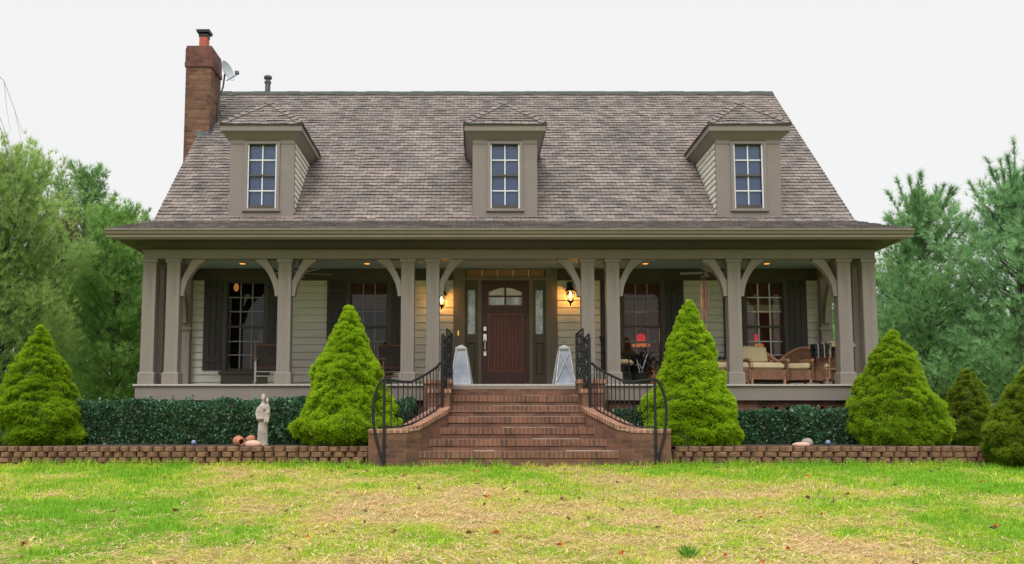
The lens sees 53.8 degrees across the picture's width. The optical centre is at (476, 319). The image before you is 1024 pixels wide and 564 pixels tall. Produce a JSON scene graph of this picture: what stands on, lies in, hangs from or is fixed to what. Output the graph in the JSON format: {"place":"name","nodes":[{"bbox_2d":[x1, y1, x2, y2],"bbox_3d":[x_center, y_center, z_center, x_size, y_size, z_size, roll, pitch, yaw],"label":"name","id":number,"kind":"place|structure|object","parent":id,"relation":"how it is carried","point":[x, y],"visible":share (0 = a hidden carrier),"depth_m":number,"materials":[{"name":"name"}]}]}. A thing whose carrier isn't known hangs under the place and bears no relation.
{"place":"outdoors","nodes":[
{"label":"outdoors","id":0,"kind":"place"},
{"bbox_2d":[257,330,262,343],"bbox_3d":[-4.373,0.504,20.962,0.400,0.560,0.394,0,-6,0],"label":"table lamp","id":1,"kind":"object","parent":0,"point":[260,337],"visible":0.12,"depth_m":20.86,"materials":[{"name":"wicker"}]},
{"bbox_2d":[0,447,1023,563],"bbox_3d":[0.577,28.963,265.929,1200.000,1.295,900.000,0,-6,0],"label":"lawn","id":2,"kind":"structure","parent":0,"point":[637,526],"depth_m":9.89,"materials":[{"name":"plant"}]},
{"bbox_2d":[0,77,27,237],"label":"weeping tree","id":3,"kind":"object","parent":2,"relation":"on","point":[10,150],"visible":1,"depth_m":18.43,"materials":[{"name":"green plant"}]},
{"bbox_2d":[0,130,102,384],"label":"pine tree","id":4,"kind":"object","parent":2,"relation":"on","point":[34,227],"visible":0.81,"depth_m":22.06,"materials":[{"name":"green plant"}]},
{"bbox_2d":[35,212,93,352],"bbox_3d":[-11.614,0.109,28.183,2.212,6.801,2.308,-4,-7,35],"label":"tree","id":5,"kind":"object","parent":2,"relation":"on","point":[67,228],"visible":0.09,"depth_m":28.23,"materials":[{"name":"green plant"}]},
{"bbox_2d":[16,159,135,396],"bbox_3d":[-11.938,-0.658,30.658,3.805,8.843,3.762,0,-6,0],"label":"pine tree","id":6,"kind":"object","parent":2,"relation":"on","point":[91,181],"visible":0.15,"depth_m":30.77,"materials":[{"name":"green plant"}]},
{"bbox_2d":[49,194,153,408],"bbox_3d":[-8.887,-0.002,24.831,3.135,6.323,3.186,0,-6,0],"label":"pine tree","id":7,"kind":"object","parent":2,"relation":"on","point":[123,316],"visible":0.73,"depth_m":24.30,"materials":[{"name":"green plant"}]},
{"bbox_2d":[95,206,153,387],"bbox_3d":[-10.930,0.092,32.692,2.967,7.779,2.900,3,-7,-26],"label":"pine tree","id":8,"kind":"object","parent":2,"relation":"on","point":[148,210],"visible":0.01,"depth_m":32.98,"materials":[{"name":"green plant"}]},
{"bbox_2d":[119,282,140,396],"bbox_3d":[-8.465,0.832,27.386,2.932,5.194,3.221,0,-6,0],"label":"pine tree","id":9,"kind":"object","parent":2,"relation":"on","point":[138,355],"depth_m":27.00,"materials":[{"name":"green plant"}]},
{"bbox_2d":[0,446,367,466],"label":"retaining wall","id":10,"kind":"structure","parent":2,"relation":"on","point":[201,455],"depth_m":15.33,"materials":[{"name":"brown brick"}]},
{"bbox_2d":[0,444,958,445],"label":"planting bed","id":11,"kind":"object","parent":2,"relation":"on","point":[367,445],"visible":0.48,"depth_m":15.81,"materials":[{"name":"brown soil"}]},
{"bbox_2d":[0,324,91,445],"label":"conical bush","id":12,"kind":"object","parent":11,"relation":"on","point":[39,392],"visible":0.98,"depth_m":16.00,"materials":[{"name":"green plant"}]},
{"bbox_2d":[233,435,244,445],"bbox_3d":[-3.691,1.889,15.675,0.172,0.173,0.206,5,-8,-41],"label":"clay pot","id":13,"kind":"object","parent":11,"relation":"on","point":[238,440],"visible":1,"depth_m":15.62,"materials":[{"name":"ceramic"}]},
{"bbox_2d":[75,394,417,446],"bbox_3d":[-3.829,1.691,16.659,5.738,0.920,0.896,0,-6,0],"label":"hedge","id":14,"kind":"object","parent":11,"relation":"on","point":[133,421],"visible":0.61,"depth_m":16.36,"materials":[{"name":"green plant"}]},
{"bbox_2d":[245,435,255,441],"bbox_3d":[-3.535,1.875,15.784,0.165,0.139,0.139,3,-7,-27],"label":"clay pot","id":15,"kind":"object","parent":11,"relation":"on","point":[250,437],"visible":0.64,"depth_m":15.74,"materials":[{"name":"ceramic"}]},
{"bbox_2d":[245,440,260,446],"bbox_3d":[-3.442,1.921,15.543,0.262,0.126,0.162,0,-6,0],"label":"stone","id":16,"kind":"object","parent":11,"relation":"on","point":[252,443],"visible":0.78,"depth_m":15.48,"materials":[{"name":"beige stone"}]},
{"bbox_2d":[255,394,270,445],"bbox_3d":[-3.341,1.569,15.781,0.238,0.819,0.216,1,-6,-6],"label":"statue","id":17,"kind":"object","parent":11,"relation":"on","point":[262,413],"visible":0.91,"depth_m":15.73,"materials":[{"name":"beige stone"}]},
{"bbox_2d":[287,305,404,446],"bbox_3d":[-2.095,0.937,16.296,1.914,2.423,1.965,0,-6,0],"label":"conical bush","id":18,"kind":"object","parent":11,"relation":"on","point":[346,373],"visible":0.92,"depth_m":15.90,"materials":[{"name":"green plant"}]},
{"bbox_2d":[637,299,744,447],"bbox_3d":[3.467,0.906,16.414,1.722,2.509,1.704,0,-6,0],"label":"conical bush","id":19,"kind":"object","parent":11,"relation":"on","point":[691,377],"visible":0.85,"depth_m":15.92,"materials":[{"name":"green plant"}]},
{"bbox_2d":[610,404,859,447],"bbox_3d":[4.512,1.750,16.669,4.580,0.773,0.844,0,-6,0],"label":"hedge","id":20,"kind":"object","parent":11,"relation":"on","point":[796,423],"visible":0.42,"depth_m":16.39,"materials":[{"name":"green plant"}]},
{"bbox_2d":[792,442,809,445],"bbox_3d":[5.048,1.948,15.661,0.278,0.088,0.137,0,-6,0],"label":"stone","id":21,"kind":"object","parent":11,"relation":"on","point":[801,444],"visible":0.7,"depth_m":15.61,"materials":[{"name":"beige stone"}]},
{"bbox_2d":[801,438,812,445],"bbox_3d":[5.178,1.930,15.785,0.199,0.151,0.161,0,-6,0],"label":"stone","id":22,"kind":"object","parent":11,"relation":"on","point":[809,441],"visible":0.63,"depth_m":15.73,"materials":[{"name":"grey stone"}]},
{"bbox_2d":[843,329,956,446],"bbox_3d":[6.831,1.158,16.541,1.786,2.036,1.838,0,-6,0],"label":"conical bush","id":23,"kind":"object","parent":11,"relation":"on","point":[894,400],"visible":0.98,"depth_m":15.99,"materials":[{"name":"green plant"}]},
{"bbox_2d":[940,367,992,445],"bbox_3d":[8.258,1.513,16.967,1.048,1.457,1.091,0,-6,0],"label":"conical bush","id":24,"kind":"object","parent":11,"relation":"in","point":[970,406],"visible":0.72,"depth_m":16.70,"materials":[{"name":"green plant"}]},
{"bbox_2d":[104,29,914,419],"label":"house","id":25,"kind":"structure","parent":2,"relation":"on","point":[502,217],"depth_m":19.59,"materials":[{"name":"paint"}]},
{"bbox_2d":[217,60,238,121],"bbox_3d":[-5.555,-5.154,22.604,0.366,1.399,0.496,4,-7,-32],"label":"satellite dish","id":26,"kind":"object","parent":25,"relation":"on","point":[228,70],"visible":1,"depth_m":22.67,"materials":[{"name":"metal"}]},
{"bbox_2d":[234,284,238,290],"bbox_3d":[-4.923,-0.880,20.706,0.110,0.600,0.107,0,-6,0],"label":"pendant lamp","id":27,"kind":"object","parent":25,"relation":"hanging from","point":[236,287],"visible":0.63,"depth_m":20.64,"materials":[{"name":"orange glass"}]},
{"bbox_2d":[218,280,269,383],"bbox_3d":[-4.573,0.292,19.989,1.000,2.167,0.180,0,-6,0],"label":"window","id":28,"kind":"structure","parent":25,"relation":"in","point":[228,376],"depth_m":19.96,"materials":[{"name":"paint"}]},
{"bbox_2d":[246,356,254,368],"bbox_3d":[-4.423,1.131,20.896,0.600,0.700,0.500,0,-6,0],"label":"side table","id":29,"kind":"object","parent":25,"relation":"in","point":[248,361],"visible":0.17,"depth_m":20.70,"materials":[{"name":"brown wood"}]},
{"bbox_2d":[253,342,276,383],"bbox_3d":[-3.849,0.816,18.642,0.558,0.843,0.776,1,-6,-14],"label":"rocking chair","id":30,"kind":"object","parent":25,"relation":"on","point":[264,359],"visible":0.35,"depth_m":18.83,"materials":[{"name":"brown wood"}]},
{"bbox_2d":[275,261,331,277],"bbox_3d":[-3.341,-0.961,19.029,1.213,0.330,1.192,0,-6,0],"label":"ceiling fan","id":31,"kind":"object","parent":25,"relation":"hanging from","point":[295,271],"visible":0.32,"depth_m":19.00,"materials":[{"name":"metal"}]},
{"bbox_2d":[346,280,392,383],"bbox_3d":[-2.133,0.294,20.001,1.000,2.167,0.205,0,-6,0],"label":"window","id":32,"kind":"structure","parent":25,"relation":"in","point":[363,292],"depth_m":20.08,"materials":[{"name":"paint"}]},
{"bbox_2d":[377,342,400,381],"bbox_3d":[-1.552,0.827,18.741,0.558,0.843,0.776,2,-6,-20],"label":"rocking chair","id":33,"kind":"object","parent":25,"relation":"on","point":[388,355],"visible":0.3,"depth_m":18.94,"materials":[{"name":"brown wood"}]},
{"bbox_2d":[440,289,446,309],"bbox_3d":[-0.683,-0.432,19.901,0.220,0.500,0.245,0,-6,0],"label":"wall lantern","id":34,"kind":"object","parent":25,"relation":"attached to","point":[442,299],"depth_m":19.85,"materials":[{"name":"black metal"}]},
{"bbox_2d":[450,342,472,384],"bbox_3d":[-0.263,0.785,17.966,0.377,0.784,0.377,-1,-6,6],"label":"floor lantern","id":35,"kind":"object","parent":25,"relation":"on","point":[461,370],"visible":0.91,"depth_m":17.84,"materials":[{"name":"metal"}]},
{"bbox_2d":[482,281,528,383],"bbox_3d":[0.577,0.296,19.937,0.940,2.150,0.142,0,-6,0],"label":"front door","id":36,"kind":"structure","parent":25,"relation":"in","point":[503,362],"depth_m":19.96,"materials":[{"name":"brown wood"}]},
{"bbox_2d":[552,342,575,383],"bbox_3d":[1.562,0.785,17.966,0.377,0.784,0.377,0,-6,-4],"label":"floor lantern","id":37,"kind":"object","parent":25,"relation":"on","point":[564,371],"visible":0.89,"depth_m":17.84,"materials":[{"name":"metal"}]},
{"bbox_2d":[565,282,575,305],"bbox_3d":[1.857,-0.512,19.910,0.220,0.500,0.245,0,-6,0],"label":"wall lantern","id":38,"kind":"object","parent":25,"relation":"attached to","point":[570,290],"depth_m":19.87,"materials":[{"name":"black metal"}]},
{"bbox_2d":[599,336,634,383],"bbox_3d":[2.605,0.778,18.627,0.585,0.936,0.515,-2,-6,15],"label":"patio chair","id":39,"kind":"object","parent":25,"relation":"on","point":[628,363],"visible":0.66,"depth_m":18.43,"materials":[{"name":"black metal"}]},
{"bbox_2d":[621,345,658,383],"bbox_3d":[3.025,0.868,18.761,0.770,0.786,0.724,0,-6,0],"label":"potted plant","id":40,"kind":"object","parent":25,"relation":"on","point":[637,360],"visible":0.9,"depth_m":18.66,"materials":[{"name":"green plant"}]},
{"bbox_2d":[620,280,665,383],"bbox_3d":[3.287,0.294,20.001,1.000,2.167,0.205,0,-6,0],"label":"window","id":41,"kind":"structure","parent":25,"relation":"in","point":[634,292],"depth_m":20.06,"materials":[{"name":"paint"}]},
{"bbox_2d":[646,357,657,383],"bbox_3d":[3.317,1.002,18.999,0.270,0.570,0.270,0,-6,0],"label":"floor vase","id":42,"kind":"object","parent":25,"relation":"on","point":[654,370],"visible":0.37,"depth_m":18.89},
{"bbox_2d":[680,267,723,276],"bbox_3d":[4.459,-0.961,19.029,1.213,0.330,1.192,0,-6,0],"label":"ceiling fan","id":43,"kind":"object","parent":25,"relation":"hanging from","point":[709,271],"visible":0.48,"depth_m":19.01,"materials":[{"name":"metal"}]},
{"bbox_2d":[700,264,707,329],"bbox_3d":[4.157,-0.315,18.384,0.140,1.750,0.136,0,-6,0],"label":"wind chime","id":44,"kind":"object","parent":25,"relation":"hanging from","point":[704,287],"visible":0.84,"depth_m":18.37,"materials":[{"name":"black metal"}]},
{"bbox_2d":[717,362,751,383],"bbox_3d":[4.627,1.003,18.346,0.640,0.430,0.540,0,-6,0],"label":"ottoman","id":45,"kind":"object","parent":25,"relation":"on","point":[722,365],"visible":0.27,"depth_m":18.10,"materials":[{"name":"fabric"}]},
{"bbox_2d":[716,357,726,361],"bbox_3d":[4.417,0.735,18.374,0.320,0.110,0.280,0,-6,0],"label":"serving tray","id":46,"kind":"object","parent":45,"relation":"on","point":[721,359],"visible":0.54,"depth_m":18.28,"materials":[{"name":"brown wood"}]},
{"bbox_2d":[742,280,790,383],"bbox_3d":[5.727,0.298,20.045,1.000,2.167,0.292,0,-6,0],"label":"window","id":47,"kind":"structure","parent":25,"relation":"in","point":[770,292],"depth_m":20.12,"materials":[{"name":"paint"}]},
{"bbox_2d":[743,346,789,383],"bbox_3d":[5.195,0.846,18.523,0.822,0.780,0.787,1,-6,-12],"label":"wicker armchair","id":48,"kind":"object","parent":25,"relation":"on","point":[763,368],"visible":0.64,"depth_m":18.21,"materials":[{"name":"brown wicker"}]},
{"bbox_2d":[770,347,821,383],"bbox_3d":[5.983,0.867,18.720,0.822,0.780,0.787,-4,-7,35],"label":"wicker armchair","id":49,"kind":"object","parent":25,"relation":"on","point":[799,372],"visible":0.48,"depth_m":18.43,"materials":[{"name":"brown wicker"}]},
{"bbox_2d":[799,347,835,383],"bbox_3d":[6.500,0.839,18.454,0.822,0.780,0.787,2,-6,-20],"label":"wicker armchair","id":50,"kind":"object","parent":25,"relation":"on","point":[825,368],"visible":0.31,"depth_m":18.14,"materials":[{"name":"brown wicker"}]},
{"bbox_2d":[810,342,833,361],"bbox_3d":[6.236,0.579,18.163,0.380,0.369,0.295,0,-6,0],"label":"throw blanket","id":51,"kind":"object","parent":50,"relation":"on","point":[819,350],"visible":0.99,"depth_m":18.09,"materials":[{"name":"black fabric"}]},
{"bbox_2d":[827,341,855,346],"bbox_3d":[6.578,0.481,18.171,0.455,0.202,0.260,0,-6,0],"label":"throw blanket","id":52,"kind":"object","parent":50,"relation":"on","point":[833,343],"visible":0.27,"depth_m":18.08,"materials":[{"name":"beige fabric"}]},
{"bbox_2d":[0,254,1019,407],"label":"wood","id":53,"kind":"object","parent":2,"relation":"on","point":[943,308],"visible":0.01,"depth_m":35.35,"materials":[{"name":"green plant"}]},
{"bbox_2d":[368,380,670,466],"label":"brick steps","id":54,"kind":"structure","parent":2,"relation":"on","point":[542,425],"depth_m":15.74,"materials":[{"name":"brick"}]},
{"bbox_2d":[371,328,452,464],"bbox_3d":[-0.862,1.157,16.015,0.303,2.206,2.394,-3,-7,29],"label":"stair railing","id":55,"kind":"object","parent":54,"relation":"on","point":[446,355],"visible":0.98,"depth_m":15.79,"materials":[{"name":"metal"}]},
{"bbox_2d":[575,328,667,464],"bbox_3d":[2.156,1.157,16.015,0.303,2.206,2.394,3,-7,-29],"label":"stair railing","id":56,"kind":"object","parent":54,"relation":"on","point":[584,356],"visible":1,"depth_m":15.92,"materials":[{"name":"metal"}]},
{"bbox_2d":[676,541,706,557],"bbox_3d":[1.660,1.791,7.849,0.231,0.137,0.239,2,-6,-20],"label":"grass tuft","id":57,"kind":"object","parent":2,"relation":"on","point":[685,551],"visible":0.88,"depth_m":7.83,"materials":[{"name":"green plant"}]},
{"bbox_2d":[671,446,991,466],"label":"retaining wall","id":58,"kind":"structure","parent":2,"relation":"on","point":[765,454],"depth_m":15.33,"materials":[{"name":"brown brick"}]},
{"bbox_2d":[832,314,938,394],"bbox_3d":[10.066,1.488,26.484,3.206,3.704,3.441,3,-7,-30],"label":"white pine","id":59,"kind":"object","parent":2,"relation":"on","point":[833,325],"depth_m":26.13,"materials":[{"name":"green plant"}]},
{"bbox_2d":[833,168,1023,404],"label":"white pine","id":60,"kind":"object","parent":2,"relation":"on","point":[918,206],"visible":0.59,"depth_m":24.23,"materials":[{"name":"green plant"}]},
{"bbox_2d":[875,243,985,414],"bbox_3d":[12.416,0.456,29.098,4.314,6.304,3.891,-4,-7,32],"label":"white pine","id":61,"kind":"object","parent":2,"relation":"on","point":[881,296],"visible":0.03,"depth_m":28.78,"materials":[{"name":"green plant"}]},
{"bbox_2d":[892,133,1023,403],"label":"white pine","id":62,"kind":"object","parent":2,"relation":"on","point":[1008,203],"visible":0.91,"depth_m":22.87,"materials":[{"name":"green plant"}]},
{"bbox_2d":[979,366,1023,465],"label":"conical bush","id":63,"kind":"object","parent":2,"relation":"on","point":[1002,429],"visible":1,"depth_m":14.90,"materials":[{"name":"green plant"}]},
{"bbox_2d":[0,0,1023,404],"label":"sky","id":64,"kind":"structure","parent":0,"point":[876,90],"materials":[{"name":"white"}]},
{"bbox_2d":[632,334,649,353],"bbox_3d":[3.377,0.562,20.654,0.380,0.540,0.374,0,-6,0],"label":"table lamp","id":65,"kind":"object","parent":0,"point":[641,337],"visible":0.67,"depth_m":20.59,"materials":[{"name":"red fabric"}]},
{"bbox_2d":[754,334,763,345],"bbox_3d":[5.697,0.562,20.654,0.380,0.540,0.374,0,-6,0],"label":"table lamp","id":66,"kind":"object","parent":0,"point":[756,338],"visible":0.22,"depth_m":20.58,"materials":[{"name":"red fabric"}]}
]}

